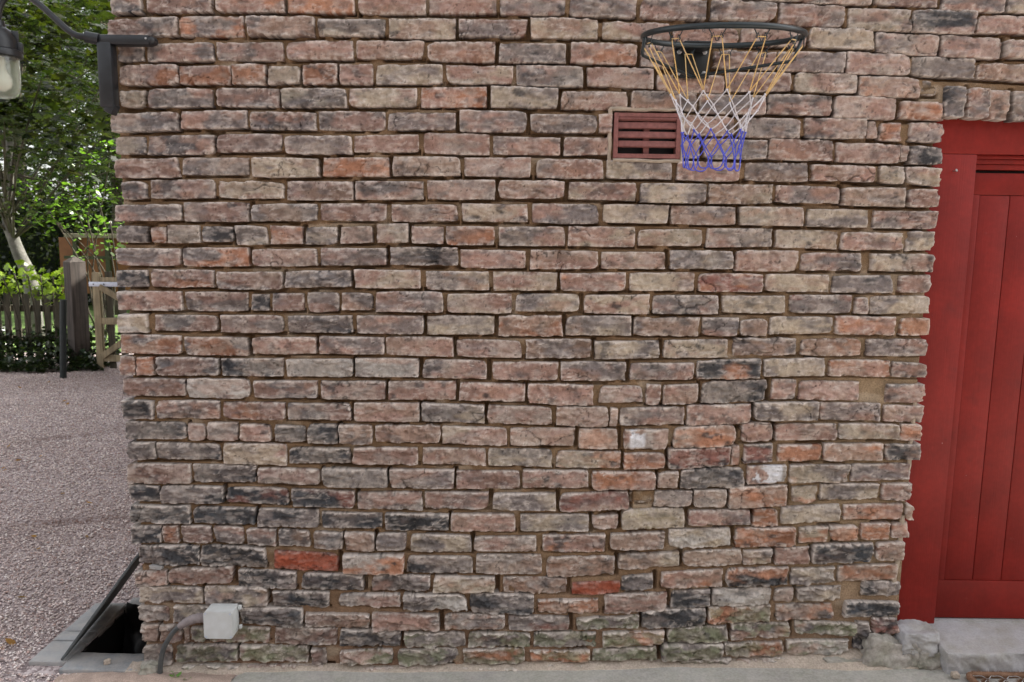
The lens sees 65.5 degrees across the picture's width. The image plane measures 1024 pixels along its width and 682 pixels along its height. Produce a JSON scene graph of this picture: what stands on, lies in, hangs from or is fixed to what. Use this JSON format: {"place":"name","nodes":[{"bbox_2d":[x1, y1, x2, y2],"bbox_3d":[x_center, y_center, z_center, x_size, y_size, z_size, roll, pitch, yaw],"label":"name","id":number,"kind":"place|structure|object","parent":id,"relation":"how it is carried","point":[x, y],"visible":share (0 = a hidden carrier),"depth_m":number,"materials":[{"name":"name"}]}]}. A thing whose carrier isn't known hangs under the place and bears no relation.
{"place":"outdoors","nodes":[
{"label":"outdoors","id":0,"kind":"place"},
{"bbox_2d":[0,10,107,200],"label":"sky","id":1,"kind":"structure","parent":0,"point":[26,10],"materials":[{"name":"white"}]},
{"bbox_2d":[1,304,129,351],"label":"lawn","id":2,"kind":"structure","parent":0,"point":[90,307],"depth_m":12.82,"materials":[{"name":"green plant"}]},
{"bbox_2d":[0,165,111,305],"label":"hedge","id":3,"kind":"object","parent":2,"relation":"on","point":[40,254],"visible":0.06,"depth_m":15.08,"materials":[{"name":"green plant"}]},
{"bbox_2d":[0,0,111,252],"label":"leafy tree","id":4,"kind":"object","parent":2,"relation":"on","point":[24,174],"visible":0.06,"depth_m":14.94,"materials":[{"name":"green plant"}]},
{"bbox_2d":[3,0,110,199],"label":"tall tree","id":5,"kind":"object","parent":2,"relation":"on","point":[83,9],"visible":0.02,"depth_m":19.52,"materials":[{"name":"green plant"}]},
{"bbox_2d":[0,0,122,334],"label":"maple tree","id":6,"kind":"object","parent":2,"relation":"on","point":[13,114],"visible":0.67,"depth_m":8.21,"materials":[{"name":"green plant"}]},
{"bbox_2d":[0,0,124,314],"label":"leafy tree","id":7,"kind":"object","parent":2,"relation":"on","point":[114,181],"visible":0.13,"depth_m":13.02,"materials":[{"name":"green plant"}]},
{"bbox_2d":[7,139,123,338],"bbox_3d":[-5.397,-1.199,9.688,1.753,2.672,1.103,1,8,0],"label":"hazel bush","id":8,"kind":"object","parent":2,"relation":"on","point":[110,142],"visible":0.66,"depth_m":9.76,"materials":[{"name":"green plant"}]},
{"bbox_2d":[59,233,130,330],"bbox_3d":[-5.739,-0.845,11.625,1.700,1.420,0.120,1,8,0],"label":"board screen","id":9,"kind":"object","parent":2,"relation":"on","point":[66,251],"visible":0.3,"depth_m":11.57,"materials":[{"name":"brown wood"}]},
{"bbox_2d":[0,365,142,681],"bbox_3d":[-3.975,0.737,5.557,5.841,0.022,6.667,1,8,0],"label":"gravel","id":10,"kind":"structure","parent":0,"point":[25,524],"depth_m":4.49,"materials":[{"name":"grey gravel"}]},
{"bbox_2d":[1,381,91,647],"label":"dead leaves","id":11,"kind":"object","parent":10,"relation":"on","point":[10,641],"visible":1,"depth_m":3.96,"materials":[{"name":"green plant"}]},
{"bbox_2d":[106,194,125,255],"bbox_3d":[-2.694,-0.301,6.215,0.756,1.916,0.363,-3,9,-27],"label":"shrub","id":12,"kind":"object","parent":10,"relation":"on","point":[119,245],"visible":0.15,"depth_m":6.03,"materials":[{"name":"green plant"}]},
{"bbox_2d":[0,352,236,681],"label":"ground","id":13,"kind":"structure","parent":0,"point":[26,668],"depth_m":4.35,"materials":[{"name":"grey gravel"}]},
{"bbox_2d":[0,290,59,363],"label":"picket fence","id":14,"kind":"object","parent":13,"relation":"on","point":[29,309],"visible":0.44,"depth_m":8.82,"materials":[{"name":"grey wood"}]},
{"bbox_2d":[0,214,124,361],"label":"climbing vine","id":15,"kind":"object","parent":14,"relation":"on","point":[6,289],"visible":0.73,"depth_m":8.77,"materials":[{"name":"green plant"}]},
{"bbox_2d":[0,0,111,199],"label":"woodland","id":16,"kind":"object","parent":13,"relation":"on","point":[31,161],"visible":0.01,"depth_m":26.70,"materials":[{"name":"green plant"}]},
{"bbox_2d":[29,641,85,665],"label":"edging slab","id":17,"kind":"structure","parent":13,"relation":"on","point":[52,653],"depth_m":2.88,"materials":[{"name":"concrete"}]},
{"bbox_2d":[61,553,139,660],"bbox_3d":[-1.479,0.913,3.016,0.290,0.392,0.470,0,8,-6],"label":"slate sheet","id":18,"kind":"object","parent":17,"relation":"on","point":[116,588],"visible":0.72,"depth_m":2.84,"materials":[{"name":"black stone"}]},
{"bbox_2d":[0,321,120,372],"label":"ivy","id":19,"kind":"object","parent":13,"relation":"on","point":[28,360],"visible":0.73,"depth_m":8.59,"materials":[{"name":"green plant"}]},
{"bbox_2d":[60,299,66,378],"bbox_3d":[-4.538,-0.020,8.052,0.113,0.804,0.064,1,8,0],"label":"dark pole","id":20,"kind":"object","parent":13,"relation":"on","point":[63,338],"visible":1,"depth_m":8.03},
{"bbox_2d":[53,631,96,643],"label":"edging slab","id":21,"kind":"structure","parent":13,"relation":"on","point":[88,637],"depth_m":3.00,"materials":[{"name":"concrete"}]},
{"bbox_2d":[63,256,90,368],"bbox_3d":[-4.726,-0.316,8.658,0.166,1.215,0.166,7,10,38],"label":"gate post","id":22,"kind":"object","parent":13,"relation":"on","point":[76,296],"visible":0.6,"depth_m":8.59,"materials":[{"name":"grey wood"}]},
{"bbox_2d":[65,603,125,636],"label":"edging slab","id":23,"kind":"structure","parent":13,"relation":"on","point":[109,614],"depth_m":3.14,"materials":[{"name":"concrete"}]},
{"bbox_2d":[59,652,143,673],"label":"edging slab","id":24,"kind":"structure","parent":13,"relation":"on","point":[82,662],"depth_m":2.82,"materials":[{"name":"concrete"}]},
{"bbox_2d":[103,658,110,664],"bbox_3d":[-1.431,1.133,2.815,0.024,0.018,0.019,-3,9,-23],"label":"stone chip","id":25,"kind":"object","parent":24,"relation":"on","point":[107,661],"visible":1,"depth_m":2.81,"materials":[{"name":"beige stone"}]},
{"bbox_2d":[82,610,126,652],"bbox_3d":[-1.435,1.395,3.106,0.307,0.544,0.363,1,8,0],"label":"light well","id":26,"kind":"object","parent":13,"relation":"in","point":[110,639],"visible":0.2,"depth_m":3.16,"materials":[{"name":"black"}]},
{"bbox_2d":[123,602,146,653],"bbox_3d":[-1.436,1.270,3.235,0.273,0.423,0.147,1,8,0],"label":"black membrane","id":27,"kind":"object","parent":26,"relation":"hanging from","point":[134,642],"visible":0.12,"depth_m":3.22,"materials":[{"name":"black plastic"}]},
{"bbox_2d":[125,598,140,612],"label":"edging slab","id":28,"kind":"structure","parent":13,"relation":"on","point":[134,601],"depth_m":3.29,"materials":[{"name":"concrete"}]},
{"bbox_2d":[54,672,234,681],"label":"sand","id":29,"kind":"structure","parent":13,"relation":"on","point":[121,677],"depth_m":2.73,"materials":[{"name":"beige sand"}]},
{"bbox_2d":[138,659,157,674],"bbox_3d":[-1.261,1.148,2.777,0.079,0.062,0.062,-2,8,-22],"label":"brick piece","id":30,"kind":"object","parent":29,"relation":"on","point":[149,667],"visible":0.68,"depth_m":2.76,"materials":[{"name":"stone"}]},
{"bbox_2d":[169,671,190,678],"bbox_3d":[-1.141,1.154,2.736,0.086,0.032,0.045,1,8,0],"label":"weed","id":31,"kind":"object","parent":29,"relation":"on","point":[178,674],"visible":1,"depth_m":2.74,"materials":[{"name":"green plant"}]},
{"bbox_2d":[107,0,1023,674],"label":"brick house","id":32,"kind":"structure","parent":13,"relation":"on","point":[485,336],"depth_m":2.66,"materials":[{"name":"brick"}]},
{"bbox_2d":[0,0,157,115],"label":"wall lamp","id":33,"kind":"object","parent":32,"relation":"attached to","point":[11,52],"visible":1,"depth_m":2.47,"materials":[{"name":"metal"}]},
{"bbox_2d":[149,563,163,569],"bbox_3d":[-1.230,0.781,2.755,0.046,0.017,0.025,1,8,0],"label":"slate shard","id":34,"kind":"object","parent":32,"relation":"on","point":[156,566],"visible":1,"depth_m":2.75,"materials":[{"name":"grey stone"}]},
{"bbox_2d":[203,603,241,638],"bbox_3d":[-0.994,0.963,2.742,0.110,0.096,0.072,1,8,0],"label":"junction box","id":35,"kind":"object","parent":32,"relation":"attached to","point":[220,620],"visible":1,"depth_m":2.71,"materials":[{"name":"grey plastic"}]},
{"bbox_2d":[157,613,203,673],"bbox_3d":[-1.138,1.056,2.755,0.183,0.245,0.035,1,8,0],"label":"cable","id":36,"kind":"object","parent":35,"relation":"attached to","point":[192,619],"visible":0.92,"depth_m":2.74,"materials":[{"name":"grey plastic"}]},
{"bbox_2d":[640,22,807,171],"bbox_3d":[0.580,-0.683,2.269,0.449,0.411,0.531,1,8,0],"label":"basketball hoop","id":37,"kind":"object","parent":32,"relation":"attached to","point":[691,59],"visible":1,"depth_m":2.23,"materials":[{"name":"black metal"}]},
{"bbox_2d":[935,171,1023,617],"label":"door","id":38,"kind":"structure","parent":32,"relation":"in","point":[981,575],"depth_m":2.78,"materials":[{"name":"red paint"}]},
{"bbox_3d":[-3.167,-0.243,8.524,0.150,1.150,0.150,1,8,0],"label":"gate post","id":39,"kind":"object","parent":13,"relation":"on","visible":0},
{"bbox_2d":[89,270,134,367],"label":"garden gate","id":40,"kind":"structure","parent":39,"relation":"attached to","point":[106,284],"depth_m":8.47,"materials":[{"name":"brown wood"}]},
{"bbox_2d":[231,667,1023,681],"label":"paving","id":41,"kind":"structure","parent":0,"point":[682,674],"depth_m":2.74,"materials":[{"name":"grey concrete"}]},
{"bbox_2d":[950,671,960,678],"bbox_3d":[1.492,1.125,2.682,0.028,0.024,0.024,1,8,0],"label":"pebble","id":42,"kind":"object","parent":41,"relation":"on","point":[955,674],"visible":1,"depth_m":2.67,"materials":[{"name":"beige stone"}]},
{"bbox_2d":[965,669,1023,681],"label":"doormat","id":43,"kind":"object","parent":41,"relation":"on","point":[972,675],"visible":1,"depth_m":2.68,"materials":[{"name":"metal"}]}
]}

